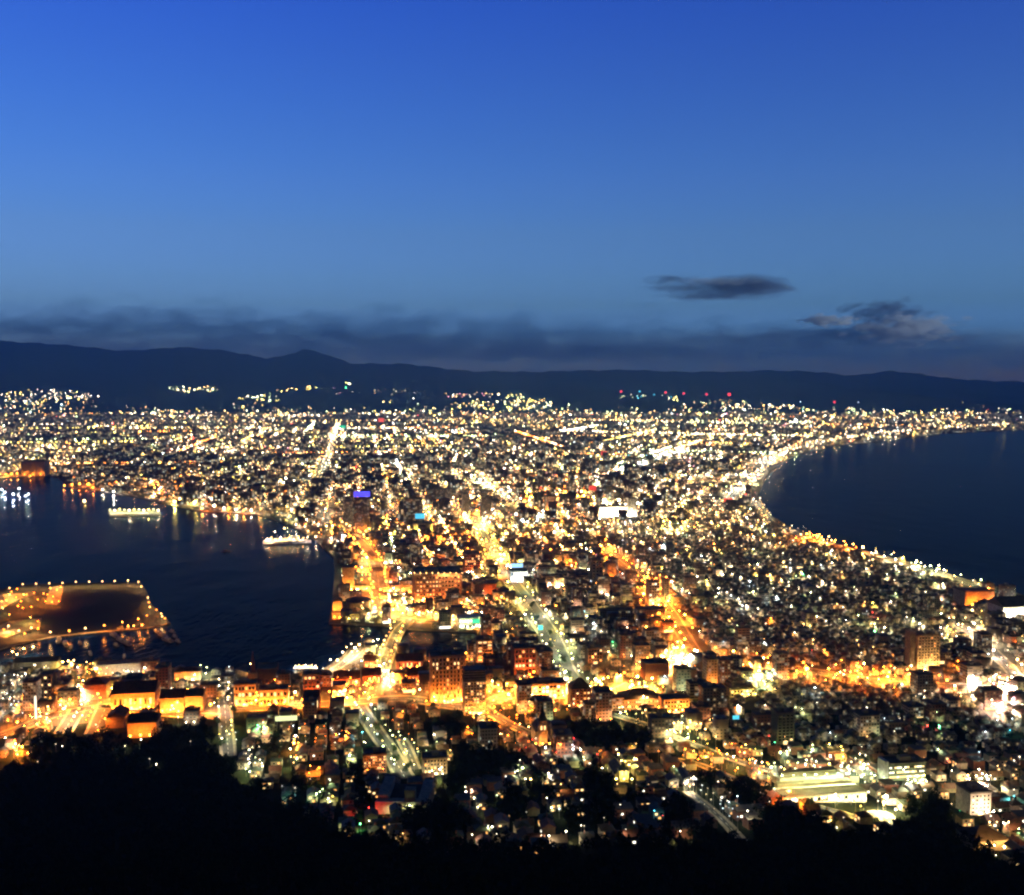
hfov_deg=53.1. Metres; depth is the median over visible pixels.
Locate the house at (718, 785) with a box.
[711,782,725,792]
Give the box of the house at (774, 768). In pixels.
[769,765,780,776]
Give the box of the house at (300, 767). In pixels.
[294,763,306,774]
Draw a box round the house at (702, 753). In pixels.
[698,747,711,757]
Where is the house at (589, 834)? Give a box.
[578,830,594,846]
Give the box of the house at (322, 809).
[320,805,334,818]
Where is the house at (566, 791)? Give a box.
[559,788,574,800]
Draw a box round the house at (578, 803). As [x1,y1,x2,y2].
[572,800,586,814]
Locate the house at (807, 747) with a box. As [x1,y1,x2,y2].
[803,745,813,751]
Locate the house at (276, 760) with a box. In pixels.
[270,755,282,765]
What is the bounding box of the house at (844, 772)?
[836,770,850,778]
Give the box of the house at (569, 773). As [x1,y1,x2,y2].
[564,769,577,784]
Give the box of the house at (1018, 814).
[1010,810,1023,825]
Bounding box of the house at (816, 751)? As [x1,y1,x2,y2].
[809,748,825,756]
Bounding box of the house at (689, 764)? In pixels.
[682,759,696,769]
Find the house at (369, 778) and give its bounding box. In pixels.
[364,774,375,781]
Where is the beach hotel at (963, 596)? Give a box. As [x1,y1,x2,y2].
[953,586,994,605]
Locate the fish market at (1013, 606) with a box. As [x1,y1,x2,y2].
[986,595,1023,617]
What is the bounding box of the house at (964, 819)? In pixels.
[954,811,974,825]
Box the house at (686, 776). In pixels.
[679,771,693,785]
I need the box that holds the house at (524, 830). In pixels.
[516,825,533,839]
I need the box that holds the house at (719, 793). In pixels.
[714,788,732,797]
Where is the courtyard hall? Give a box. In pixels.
[375,776,433,813]
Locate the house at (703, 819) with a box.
[699,811,717,827]
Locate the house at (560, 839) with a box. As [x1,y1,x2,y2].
[546,833,567,846]
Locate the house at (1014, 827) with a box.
[1002,822,1022,835]
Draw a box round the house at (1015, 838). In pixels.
[1008,835,1023,845]
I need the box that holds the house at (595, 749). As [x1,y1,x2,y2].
[591,746,604,754]
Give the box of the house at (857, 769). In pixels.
[850,763,864,775]
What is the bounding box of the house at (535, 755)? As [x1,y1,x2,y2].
[532,753,542,764]
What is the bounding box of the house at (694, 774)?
[689,770,705,779]
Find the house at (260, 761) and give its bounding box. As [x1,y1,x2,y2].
[252,757,264,768]
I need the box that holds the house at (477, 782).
[466,778,481,793]
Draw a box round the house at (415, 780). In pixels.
[407,776,422,783]
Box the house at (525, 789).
[520,785,527,795]
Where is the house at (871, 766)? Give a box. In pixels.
[868,763,876,773]
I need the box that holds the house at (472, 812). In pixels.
[468,808,477,817]
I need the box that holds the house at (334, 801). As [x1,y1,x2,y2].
[320,798,336,807]
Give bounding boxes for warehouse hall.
[110,680,160,709]
[127,712,160,737]
[159,688,185,712]
[184,688,205,710]
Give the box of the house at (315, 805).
[303,804,317,813]
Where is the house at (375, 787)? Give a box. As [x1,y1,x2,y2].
[370,782,381,797]
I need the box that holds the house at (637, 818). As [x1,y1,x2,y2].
[633,813,652,824]
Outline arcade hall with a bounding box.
[682,652,702,669]
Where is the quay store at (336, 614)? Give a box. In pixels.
[332,610,351,618]
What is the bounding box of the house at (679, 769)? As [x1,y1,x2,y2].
[675,766,687,780]
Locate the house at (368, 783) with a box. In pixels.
[366,779,378,792]
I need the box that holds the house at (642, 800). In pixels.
[635,795,650,807]
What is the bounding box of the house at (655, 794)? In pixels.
[643,792,661,799]
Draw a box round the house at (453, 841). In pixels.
[444,835,461,852]
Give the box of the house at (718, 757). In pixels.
[710,752,723,763]
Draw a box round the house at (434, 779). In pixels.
[425,777,437,788]
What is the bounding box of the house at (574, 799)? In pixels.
[564,796,579,808]
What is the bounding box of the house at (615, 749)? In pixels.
[610,741,625,753]
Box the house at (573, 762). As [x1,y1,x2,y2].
[566,754,579,767]
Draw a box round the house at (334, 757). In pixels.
[327,753,338,763]
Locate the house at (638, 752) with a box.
[629,748,644,761]
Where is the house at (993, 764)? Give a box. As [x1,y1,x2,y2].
[988,759,1003,772]
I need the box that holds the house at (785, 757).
[780,752,792,765]
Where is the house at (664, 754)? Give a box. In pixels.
[659,751,671,764]
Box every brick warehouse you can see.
[303,689,320,712]
[333,670,360,686]
[362,667,380,684]
[364,654,379,667]
[395,653,422,669]
[406,666,427,684]
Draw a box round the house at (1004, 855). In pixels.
[1000,848,1015,864]
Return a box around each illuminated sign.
[275,715,296,729]
[354,491,369,498]
[415,513,424,522]
[472,619,479,630]
[511,563,522,570]
[538,625,542,637]
[733,715,738,726]
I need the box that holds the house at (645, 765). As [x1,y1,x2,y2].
[642,759,653,770]
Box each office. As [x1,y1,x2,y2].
[38,670,55,697]
[174,667,201,680]
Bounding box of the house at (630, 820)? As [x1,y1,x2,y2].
[627,811,638,823]
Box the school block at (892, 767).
[877,754,926,783]
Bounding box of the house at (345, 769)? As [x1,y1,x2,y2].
[342,765,349,778]
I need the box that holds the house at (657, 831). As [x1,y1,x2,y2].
[652,826,669,843]
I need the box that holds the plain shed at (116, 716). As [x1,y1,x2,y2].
[105,704,129,727]
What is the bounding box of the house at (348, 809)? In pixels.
[343,802,357,815]
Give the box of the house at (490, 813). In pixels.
[483,807,497,823]
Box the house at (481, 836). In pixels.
[475,832,491,851]
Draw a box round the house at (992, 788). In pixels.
[984,783,998,791]
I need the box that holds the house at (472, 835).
[466,831,485,843]
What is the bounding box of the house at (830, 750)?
[823,746,840,758]
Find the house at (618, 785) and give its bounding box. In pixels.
[613,780,627,793]
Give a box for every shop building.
[54,680,69,693]
[93,656,110,669]
[125,673,145,680]
[140,656,159,672]
[155,662,171,688]
[246,712,267,732]
[303,696,316,717]
[321,670,331,686]
[338,582,349,600]
[350,588,361,597]
[382,603,390,623]
[388,568,396,582]
[401,678,416,692]
[438,608,450,628]
[445,589,458,605]
[446,547,454,559]
[449,559,457,565]
[462,572,471,580]
[462,589,469,596]
[467,601,476,608]
[475,575,487,579]
[480,613,491,634]
[485,670,492,684]
[510,635,523,642]
[523,562,532,575]
[526,551,537,564]
[528,695,540,712]
[535,643,548,647]
[540,559,549,564]
[540,588,550,607]
[540,665,559,676]
[545,604,557,614]
[553,552,561,563]
[554,575,563,587]
[567,570,575,576]
[571,586,582,605]
[582,603,593,618]
[582,699,594,720]
[590,616,603,628]
[591,685,612,720]
[592,555,604,562]
[618,628,630,631]
[633,554,645,565]
[638,559,646,567]
[642,626,660,643]
[647,712,673,742]
[660,618,673,632]
[682,574,696,590]
[722,555,732,566]
[736,666,753,680]
[793,555,803,568]
[801,610,816,627]
[850,548,861,562]
[855,583,870,593]
[901,701,923,717]
[910,669,933,693]
[921,698,946,720]
[940,649,951,663]
[940,694,960,709]
[956,645,972,660]
[973,629,992,658]
[977,685,1001,709]
[983,610,1002,625]
[998,583,1015,595]
[1002,632,1021,644]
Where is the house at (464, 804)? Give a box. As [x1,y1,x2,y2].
[455,800,469,806]
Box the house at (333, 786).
[326,781,338,790]
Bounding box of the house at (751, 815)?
[742,812,763,829]
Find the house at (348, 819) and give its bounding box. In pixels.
[341,817,354,833]
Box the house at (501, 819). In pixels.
[493,812,509,827]
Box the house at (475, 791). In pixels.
[469,786,482,800]
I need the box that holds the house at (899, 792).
[891,785,908,798]
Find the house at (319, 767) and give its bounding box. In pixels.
[309,765,323,774]
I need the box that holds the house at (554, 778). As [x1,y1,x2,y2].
[548,773,561,787]
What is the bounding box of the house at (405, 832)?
[395,829,412,842]
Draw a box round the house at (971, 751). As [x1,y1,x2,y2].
[962,748,981,756]
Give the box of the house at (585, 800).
[584,797,598,807]
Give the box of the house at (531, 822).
[515,817,534,829]
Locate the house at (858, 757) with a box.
[849,753,864,764]
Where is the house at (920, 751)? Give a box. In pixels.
[908,745,926,757]
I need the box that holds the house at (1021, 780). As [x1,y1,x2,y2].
[1018,774,1023,787]
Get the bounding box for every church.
[531,703,547,746]
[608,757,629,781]
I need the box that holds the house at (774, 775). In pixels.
[772,769,777,782]
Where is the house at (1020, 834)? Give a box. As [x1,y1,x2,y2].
[1016,830,1023,840]
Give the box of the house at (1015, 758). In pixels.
[1011,754,1023,767]
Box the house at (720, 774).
[716,770,729,781]
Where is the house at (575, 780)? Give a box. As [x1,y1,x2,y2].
[569,777,583,787]
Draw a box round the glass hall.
[507,567,527,581]
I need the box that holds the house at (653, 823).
[640,820,662,838]
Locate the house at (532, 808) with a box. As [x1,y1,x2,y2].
[525,800,540,815]
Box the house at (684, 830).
[670,820,692,838]
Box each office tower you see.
[395,543,403,552]
[410,542,419,562]
[462,492,468,519]
[463,550,480,574]
[481,496,490,519]
[543,494,555,509]
[625,496,636,516]
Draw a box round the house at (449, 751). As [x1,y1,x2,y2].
[441,748,452,760]
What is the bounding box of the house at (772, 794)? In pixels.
[765,790,782,804]
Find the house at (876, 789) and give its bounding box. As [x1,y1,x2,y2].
[869,782,886,798]
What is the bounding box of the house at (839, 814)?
[833,810,852,824]
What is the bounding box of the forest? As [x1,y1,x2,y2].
[0,707,1023,894]
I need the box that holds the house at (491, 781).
[486,776,502,790]
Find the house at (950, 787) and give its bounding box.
[938,782,955,792]
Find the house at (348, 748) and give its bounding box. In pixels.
[343,742,354,754]
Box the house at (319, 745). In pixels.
[313,743,323,752]
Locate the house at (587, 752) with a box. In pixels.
[582,750,592,759]
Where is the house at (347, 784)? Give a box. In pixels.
[343,781,354,789]
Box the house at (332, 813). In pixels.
[321,809,333,824]
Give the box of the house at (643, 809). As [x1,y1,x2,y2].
[637,804,648,813]
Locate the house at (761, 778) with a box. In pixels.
[756,772,771,785]
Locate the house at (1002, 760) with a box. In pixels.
[993,754,1008,765]
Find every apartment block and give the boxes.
[57,686,79,707]
[183,705,200,724]
[199,680,218,697]
[220,671,234,687]
[276,669,290,688]
[388,582,398,591]
[422,556,429,565]
[422,750,447,774]
[430,562,438,565]
[433,595,442,605]
[435,553,444,558]
[437,598,448,615]
[467,639,475,662]
[470,593,484,604]
[473,581,482,593]
[481,604,494,617]
[492,588,505,600]
[495,606,504,618]
[506,641,517,665]
[536,577,545,592]
[541,551,551,559]
[542,573,553,588]
[548,564,555,573]
[552,728,572,756]
[561,601,573,611]
[564,576,577,588]
[565,582,575,598]
[569,616,583,633]
[574,572,588,590]
[577,555,586,568]
[596,573,609,594]
[598,596,605,603]
[608,592,620,604]
[620,582,632,604]
[624,570,636,583]
[632,641,649,663]
[636,582,645,593]
[650,550,659,562]
[651,562,662,568]
[686,678,704,701]
[691,700,710,723]
[702,650,715,655]
[712,577,724,586]
[713,566,722,576]
[715,683,726,707]
[724,552,735,562]
[728,653,742,673]
[734,624,750,651]
[750,569,756,575]
[756,590,769,601]
[772,649,789,679]
[845,656,861,672]
[853,709,879,738]
[880,715,904,730]
[923,592,940,615]
[953,635,971,648]
[959,661,980,683]
[960,610,974,620]
[963,604,972,611]
[973,600,987,615]
[995,621,1012,632]
[996,610,1006,618]
[1009,676,1023,690]
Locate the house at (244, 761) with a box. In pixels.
[236,758,249,768]
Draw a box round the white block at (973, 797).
[956,781,991,815]
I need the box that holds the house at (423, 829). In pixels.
[416,827,430,839]
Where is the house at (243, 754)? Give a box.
[238,750,249,758]
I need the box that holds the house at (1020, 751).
[1016,749,1023,754]
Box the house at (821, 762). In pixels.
[810,758,828,767]
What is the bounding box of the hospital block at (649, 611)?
[634,605,665,619]
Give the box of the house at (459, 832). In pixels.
[447,830,463,837]
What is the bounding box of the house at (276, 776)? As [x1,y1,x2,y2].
[265,773,279,782]
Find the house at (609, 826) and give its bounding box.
[597,821,615,837]
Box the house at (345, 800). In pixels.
[341,794,354,807]
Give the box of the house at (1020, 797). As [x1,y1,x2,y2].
[1015,792,1023,803]
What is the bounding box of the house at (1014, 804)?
[1007,797,1023,811]
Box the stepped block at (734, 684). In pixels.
[722,674,755,696]
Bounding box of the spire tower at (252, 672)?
[248,652,257,677]
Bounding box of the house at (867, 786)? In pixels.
[864,782,872,792]
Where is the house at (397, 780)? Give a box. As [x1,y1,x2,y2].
[395,777,400,783]
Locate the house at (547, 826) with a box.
[538,817,555,834]
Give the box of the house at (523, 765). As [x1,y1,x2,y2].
[518,762,530,774]
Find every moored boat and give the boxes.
[56,632,61,643]
[62,639,68,646]
[109,632,118,637]
[116,632,123,642]
[122,639,131,645]
[154,624,161,633]
[158,630,167,636]
[162,637,173,642]
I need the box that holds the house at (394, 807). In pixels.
[389,802,401,816]
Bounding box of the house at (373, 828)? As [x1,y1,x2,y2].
[367,822,383,835]
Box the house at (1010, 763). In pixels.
[1005,760,1021,774]
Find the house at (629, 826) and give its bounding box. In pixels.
[621,822,639,829]
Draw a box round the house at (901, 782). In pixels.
[895,778,908,787]
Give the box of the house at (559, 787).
[553,782,567,795]
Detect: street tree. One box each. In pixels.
[213,715,221,722]
[218,737,225,745]
[229,704,235,711]
[253,735,260,743]
[313,791,321,799]
[314,781,323,790]
[352,810,362,822]
[373,722,380,731]
[375,732,384,740]
[391,754,399,762]
[402,761,411,772]
[639,705,644,711]
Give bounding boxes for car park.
[0,592,35,608]
[0,618,41,636]
[46,585,62,604]
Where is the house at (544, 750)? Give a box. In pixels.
[541,743,552,756]
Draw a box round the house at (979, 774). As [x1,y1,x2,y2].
[969,769,988,779]
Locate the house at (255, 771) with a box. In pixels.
[249,764,262,777]
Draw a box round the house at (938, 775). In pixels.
[930,768,946,780]
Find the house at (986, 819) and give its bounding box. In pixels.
[980,813,1000,826]
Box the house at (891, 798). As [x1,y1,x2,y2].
[880,792,896,804]
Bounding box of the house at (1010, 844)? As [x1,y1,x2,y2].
[1004,839,1023,852]
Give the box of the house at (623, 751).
[619,747,630,760]
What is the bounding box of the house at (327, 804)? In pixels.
[319,801,332,809]
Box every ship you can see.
[263,533,310,543]
[293,663,315,668]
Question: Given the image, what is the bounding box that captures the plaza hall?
[256,662,278,684]
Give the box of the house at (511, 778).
[504,775,516,784]
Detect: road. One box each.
[0,704,217,736]
[50,472,335,523]
[56,709,81,733]
[87,701,110,733]
[219,699,233,755]
[236,690,567,710]
[318,423,338,477]
[331,648,362,671]
[332,524,388,611]
[353,705,411,778]
[369,620,412,694]
[391,616,518,624]
[400,739,418,769]
[455,472,518,505]
[469,512,524,590]
[486,706,530,734]
[515,591,591,696]
[591,653,688,698]
[600,547,699,651]
[612,713,769,771]
[620,449,695,472]
[679,759,766,791]
[686,791,740,837]
[727,423,1023,499]
[743,661,950,688]
[754,500,825,544]
[795,536,862,552]
[820,806,894,826]
[866,554,997,592]
[949,684,1008,691]
[950,621,1022,676]
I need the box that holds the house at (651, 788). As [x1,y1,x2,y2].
[635,780,653,794]
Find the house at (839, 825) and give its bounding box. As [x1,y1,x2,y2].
[835,818,855,832]
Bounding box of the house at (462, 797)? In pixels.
[454,793,470,805]
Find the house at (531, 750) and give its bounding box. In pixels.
[526,745,537,757]
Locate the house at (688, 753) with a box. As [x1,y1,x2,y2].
[683,747,696,758]
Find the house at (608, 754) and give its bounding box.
[601,751,614,757]
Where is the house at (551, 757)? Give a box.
[546,750,557,764]
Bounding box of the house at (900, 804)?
[896,799,909,811]
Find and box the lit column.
[34,696,36,720]
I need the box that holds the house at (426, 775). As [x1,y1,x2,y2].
[421,772,434,781]
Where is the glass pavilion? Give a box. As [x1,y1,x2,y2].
[332,596,342,610]
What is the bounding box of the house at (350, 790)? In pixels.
[344,786,357,794]
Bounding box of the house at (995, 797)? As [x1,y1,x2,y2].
[991,790,1000,801]
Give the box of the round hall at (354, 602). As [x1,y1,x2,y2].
[346,596,370,609]
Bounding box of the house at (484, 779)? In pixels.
[482,774,494,785]
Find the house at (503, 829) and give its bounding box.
[492,825,509,841]
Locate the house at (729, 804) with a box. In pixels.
[724,799,739,813]
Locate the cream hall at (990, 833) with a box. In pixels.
[956,825,1008,850]
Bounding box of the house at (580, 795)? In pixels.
[575,790,590,800]
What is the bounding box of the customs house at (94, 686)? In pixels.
[83,677,110,699]
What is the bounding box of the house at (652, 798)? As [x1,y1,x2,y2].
[649,795,663,807]
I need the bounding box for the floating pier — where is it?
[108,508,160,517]
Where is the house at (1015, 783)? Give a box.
[999,780,1020,789]
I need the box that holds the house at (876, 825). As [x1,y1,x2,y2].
[872,821,891,834]
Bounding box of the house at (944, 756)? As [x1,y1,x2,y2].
[938,749,952,763]
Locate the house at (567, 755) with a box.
[562,754,576,762]
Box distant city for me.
[0,409,1023,524]
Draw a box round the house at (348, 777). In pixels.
[344,770,356,781]
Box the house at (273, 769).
[269,765,281,775]
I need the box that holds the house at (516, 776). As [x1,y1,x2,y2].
[506,773,519,784]
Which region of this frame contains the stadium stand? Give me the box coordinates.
[596,504,626,516]
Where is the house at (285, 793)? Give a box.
[281,789,294,801]
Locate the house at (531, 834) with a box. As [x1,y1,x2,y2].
[526,832,544,843]
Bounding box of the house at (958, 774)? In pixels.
[949,766,966,780]
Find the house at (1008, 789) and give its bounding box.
[1001,783,1017,795]
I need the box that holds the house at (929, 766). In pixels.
[926,763,936,774]
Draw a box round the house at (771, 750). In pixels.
[767,744,781,755]
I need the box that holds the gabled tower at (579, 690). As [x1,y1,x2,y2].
[568,678,590,707]
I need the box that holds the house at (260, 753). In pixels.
[255,749,266,762]
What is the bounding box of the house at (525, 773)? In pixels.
[519,768,531,779]
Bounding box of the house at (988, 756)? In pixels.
[983,750,998,761]
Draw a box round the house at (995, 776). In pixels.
[987,770,1004,779]
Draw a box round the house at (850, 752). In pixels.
[845,749,862,757]
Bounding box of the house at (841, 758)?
[831,753,847,763]
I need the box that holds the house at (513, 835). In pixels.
[503,832,520,838]
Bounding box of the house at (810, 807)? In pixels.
[802,803,820,813]
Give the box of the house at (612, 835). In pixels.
[604,830,623,844]
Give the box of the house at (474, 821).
[467,815,481,831]
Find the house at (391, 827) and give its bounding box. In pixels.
[387,824,403,837]
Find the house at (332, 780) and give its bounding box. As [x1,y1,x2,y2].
[326,778,339,789]
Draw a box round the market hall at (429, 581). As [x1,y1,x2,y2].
[412,566,461,603]
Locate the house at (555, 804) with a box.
[547,797,561,810]
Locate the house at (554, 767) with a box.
[551,761,562,773]
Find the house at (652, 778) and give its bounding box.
[644,775,658,782]
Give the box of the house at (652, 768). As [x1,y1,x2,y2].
[647,763,663,774]
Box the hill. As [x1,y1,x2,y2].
[0,704,1023,894]
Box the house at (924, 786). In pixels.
[916,780,934,790]
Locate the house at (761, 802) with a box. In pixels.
[756,796,767,806]
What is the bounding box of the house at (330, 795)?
[324,789,338,800]
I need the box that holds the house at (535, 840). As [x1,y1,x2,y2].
[530,835,547,848]
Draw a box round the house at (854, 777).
[847,769,859,782]
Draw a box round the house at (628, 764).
[625,761,632,772]
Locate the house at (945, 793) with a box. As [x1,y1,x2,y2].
[932,785,948,798]
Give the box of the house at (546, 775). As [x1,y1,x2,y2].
[540,771,551,783]
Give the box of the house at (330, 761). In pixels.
[324,759,335,766]
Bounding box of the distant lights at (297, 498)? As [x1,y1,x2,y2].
[0,383,1021,517]
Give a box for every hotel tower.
[429,649,464,703]
[462,665,485,714]
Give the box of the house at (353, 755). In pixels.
[346,752,356,762]
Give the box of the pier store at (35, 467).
[21,460,49,475]
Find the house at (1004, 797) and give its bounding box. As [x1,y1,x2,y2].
[995,791,1009,800]
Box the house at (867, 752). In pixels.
[864,749,875,758]
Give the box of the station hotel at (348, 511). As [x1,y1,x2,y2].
[343,496,353,526]
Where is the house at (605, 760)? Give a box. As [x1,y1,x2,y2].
[601,756,611,766]
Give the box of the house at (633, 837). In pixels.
[621,827,640,843]
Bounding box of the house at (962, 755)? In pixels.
[953,752,967,760]
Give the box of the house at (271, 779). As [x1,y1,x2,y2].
[262,776,273,788]
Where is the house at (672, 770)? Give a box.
[668,767,676,774]
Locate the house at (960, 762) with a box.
[951,758,967,768]
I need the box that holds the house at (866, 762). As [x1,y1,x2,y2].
[862,760,872,767]
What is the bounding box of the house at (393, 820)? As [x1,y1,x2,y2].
[388,816,403,824]
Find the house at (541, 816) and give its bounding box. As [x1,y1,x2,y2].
[537,813,554,826]
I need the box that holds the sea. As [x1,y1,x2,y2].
[0,430,1023,673]
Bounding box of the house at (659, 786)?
[653,782,666,793]
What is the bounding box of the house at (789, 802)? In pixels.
[777,799,796,812]
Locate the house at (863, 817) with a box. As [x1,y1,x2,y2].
[853,811,872,823]
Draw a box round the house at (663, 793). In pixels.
[656,788,669,798]
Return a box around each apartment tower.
[403,497,422,526]
[426,487,452,503]
[475,635,492,662]
[589,557,602,583]
[605,560,615,576]
[646,578,659,605]
[661,577,669,602]
[672,664,690,691]
[702,654,717,682]
[715,655,733,682]
[771,706,794,744]
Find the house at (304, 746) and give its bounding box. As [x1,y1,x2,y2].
[297,745,309,754]
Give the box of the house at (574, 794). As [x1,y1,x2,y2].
[563,792,579,799]
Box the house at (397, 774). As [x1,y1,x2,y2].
[384,772,399,778]
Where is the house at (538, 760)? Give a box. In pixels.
[534,756,546,766]
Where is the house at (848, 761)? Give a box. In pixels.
[845,758,859,767]
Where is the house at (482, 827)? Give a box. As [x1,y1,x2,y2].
[472,821,489,833]
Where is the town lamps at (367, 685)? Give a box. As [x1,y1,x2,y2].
[1,511,1021,862]
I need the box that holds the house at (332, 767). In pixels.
[325,764,338,770]
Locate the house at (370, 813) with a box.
[364,807,378,822]
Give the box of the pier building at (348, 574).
[342,564,354,589]
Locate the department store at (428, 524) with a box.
[413,521,431,531]
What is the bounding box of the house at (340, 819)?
[338,813,353,830]
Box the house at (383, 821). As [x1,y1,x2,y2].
[372,816,387,831]
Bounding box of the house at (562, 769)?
[557,764,572,778]
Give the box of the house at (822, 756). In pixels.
[816,754,829,764]
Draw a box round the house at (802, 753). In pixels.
[797,748,810,757]
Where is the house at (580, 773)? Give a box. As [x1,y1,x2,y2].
[574,769,586,778]
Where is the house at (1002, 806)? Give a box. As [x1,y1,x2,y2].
[991,800,1010,811]
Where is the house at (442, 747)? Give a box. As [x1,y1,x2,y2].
[436,744,448,750]
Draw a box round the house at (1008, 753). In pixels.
[1003,748,1019,759]
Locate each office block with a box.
[22,677,41,710]
[57,676,73,686]
[149,673,154,679]
[233,678,257,706]
[258,683,289,706]
[341,548,350,563]
[349,610,359,621]
[384,550,391,563]
[393,552,403,565]
[399,578,411,592]
[411,554,419,566]
[415,601,425,616]
[437,647,453,649]
[441,557,449,565]
[457,559,462,565]
[459,594,465,606]
[472,579,496,594]
[473,566,480,579]
[478,721,497,749]
[482,653,494,665]
[488,564,497,577]
[491,619,499,635]
[511,642,536,675]
[516,669,528,678]
[516,680,531,713]
[519,629,536,636]
[523,635,537,644]
[530,562,536,570]
[535,647,552,676]
[535,695,552,719]
[537,564,548,577]
[563,551,570,563]
[567,632,585,648]
[571,551,576,565]
[577,550,587,567]
[577,640,590,657]
[585,643,602,663]
[587,590,597,613]
[597,602,607,607]
[597,635,609,652]
[607,556,617,567]
[610,575,618,583]
[611,581,623,591]
[612,692,623,710]
[614,617,628,628]
[617,631,632,659]
[636,544,644,555]
[640,657,668,680]
[651,637,665,652]
[689,593,704,603]
[694,561,704,581]
[698,682,718,716]
[711,637,729,652]
[739,568,749,574]
[748,637,760,651]
[751,708,770,731]
[755,574,768,587]
[809,602,821,612]
[947,586,953,600]
[966,648,985,660]
[972,661,983,674]
[981,581,994,589]
[1003,617,1023,634]
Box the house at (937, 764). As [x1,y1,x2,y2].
[927,759,944,769]
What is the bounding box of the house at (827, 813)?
[815,807,833,822]
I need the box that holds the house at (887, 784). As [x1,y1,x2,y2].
[878,778,897,792]
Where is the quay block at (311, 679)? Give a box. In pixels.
[303,669,320,693]
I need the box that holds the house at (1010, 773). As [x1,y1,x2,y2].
[1002,765,1019,779]
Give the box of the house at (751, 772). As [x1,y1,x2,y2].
[747,767,760,778]
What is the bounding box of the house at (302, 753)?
[297,747,307,761]
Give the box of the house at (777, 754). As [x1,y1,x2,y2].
[774,749,788,760]
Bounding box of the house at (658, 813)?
[648,801,663,818]
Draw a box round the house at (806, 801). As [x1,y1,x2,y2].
[799,797,816,809]
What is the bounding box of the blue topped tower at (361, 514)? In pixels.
[354,497,369,532]
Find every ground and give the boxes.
[0,410,1023,731]
[0,582,170,649]
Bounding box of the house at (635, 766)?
[631,762,643,776]
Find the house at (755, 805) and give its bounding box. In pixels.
[748,801,763,813]
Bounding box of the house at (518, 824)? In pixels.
[513,817,530,833]
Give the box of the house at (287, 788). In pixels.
[283,785,295,796]
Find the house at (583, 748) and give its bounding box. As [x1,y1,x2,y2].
[579,746,592,754]
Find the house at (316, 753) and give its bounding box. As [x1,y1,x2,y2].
[309,747,322,760]
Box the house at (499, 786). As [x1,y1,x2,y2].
[494,781,505,797]
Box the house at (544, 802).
[541,793,556,805]
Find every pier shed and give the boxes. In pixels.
[354,584,370,591]
[355,566,368,572]
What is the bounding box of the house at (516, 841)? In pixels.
[506,835,521,850]
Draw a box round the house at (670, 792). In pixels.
[666,788,680,802]
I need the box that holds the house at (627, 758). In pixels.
[623,753,636,763]
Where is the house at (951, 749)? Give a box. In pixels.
[944,745,957,754]
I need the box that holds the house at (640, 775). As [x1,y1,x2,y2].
[635,769,648,780]
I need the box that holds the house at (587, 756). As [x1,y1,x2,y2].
[584,754,598,767]
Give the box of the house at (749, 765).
[746,760,760,772]
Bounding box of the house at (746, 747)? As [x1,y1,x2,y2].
[736,744,752,756]
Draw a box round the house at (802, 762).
[791,758,808,768]
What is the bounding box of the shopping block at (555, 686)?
[514,677,565,698]
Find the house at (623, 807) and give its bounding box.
[613,802,633,818]
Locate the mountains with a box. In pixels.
[0,340,1023,413]
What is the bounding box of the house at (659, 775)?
[653,770,665,781]
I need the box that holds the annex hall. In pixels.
[658,693,689,712]
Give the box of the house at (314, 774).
[306,769,320,779]
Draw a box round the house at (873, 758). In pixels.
[869,752,883,762]
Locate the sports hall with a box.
[773,767,866,801]
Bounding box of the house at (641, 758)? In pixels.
[637,754,649,765]
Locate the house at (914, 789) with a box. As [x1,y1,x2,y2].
[905,782,921,797]
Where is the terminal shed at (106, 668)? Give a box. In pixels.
[97,659,141,675]
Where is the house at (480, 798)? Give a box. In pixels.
[475,793,487,809]
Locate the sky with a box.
[0,0,1023,381]
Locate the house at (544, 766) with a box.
[536,763,549,772]
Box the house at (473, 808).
[464,806,476,812]
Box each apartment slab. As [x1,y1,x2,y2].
[363,746,386,773]
[597,606,632,619]
[904,629,940,670]
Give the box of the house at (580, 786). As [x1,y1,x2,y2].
[571,781,584,791]
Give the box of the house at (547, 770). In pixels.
[542,768,554,772]
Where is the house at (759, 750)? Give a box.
[751,743,762,755]
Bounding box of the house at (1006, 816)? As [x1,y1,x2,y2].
[1000,811,1020,823]
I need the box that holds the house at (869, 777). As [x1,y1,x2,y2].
[862,767,877,782]
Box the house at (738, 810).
[732,804,752,820]
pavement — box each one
[0,703,217,738]
[54,708,86,733]
[76,474,337,523]
[84,702,106,733]
[217,699,236,755]
[236,688,567,711]
[317,425,338,477]
[328,648,364,673]
[340,524,391,611]
[350,705,414,775]
[366,620,415,695]
[391,615,518,624]
[396,739,421,769]
[454,472,528,507]
[469,512,526,590]
[486,703,530,731]
[516,592,591,690]
[601,547,701,651]
[611,652,684,689]
[612,712,769,772]
[678,758,768,794]
[682,791,744,837]
[723,423,1020,501]
[744,661,951,689]
[752,500,824,542]
[819,804,894,821]
[868,554,996,592]
[948,683,1008,692]
[954,621,1023,676]
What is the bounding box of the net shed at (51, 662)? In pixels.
[13,656,60,669]
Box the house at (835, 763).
[829,759,844,767]
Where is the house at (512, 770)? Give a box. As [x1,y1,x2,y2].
[499,766,515,780]
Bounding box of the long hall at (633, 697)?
[617,688,658,709]
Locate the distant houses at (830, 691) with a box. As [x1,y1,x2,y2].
[0,513,1023,852]
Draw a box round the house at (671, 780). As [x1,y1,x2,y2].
[664,772,678,787]
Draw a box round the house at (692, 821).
[686,817,701,831]
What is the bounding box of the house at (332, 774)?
[325,769,340,783]
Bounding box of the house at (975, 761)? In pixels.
[966,755,984,769]
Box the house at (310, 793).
[306,786,318,802]
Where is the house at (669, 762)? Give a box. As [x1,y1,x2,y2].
[663,757,679,769]
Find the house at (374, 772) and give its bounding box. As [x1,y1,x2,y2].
[367,768,378,780]
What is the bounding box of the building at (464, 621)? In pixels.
[456,614,479,629]

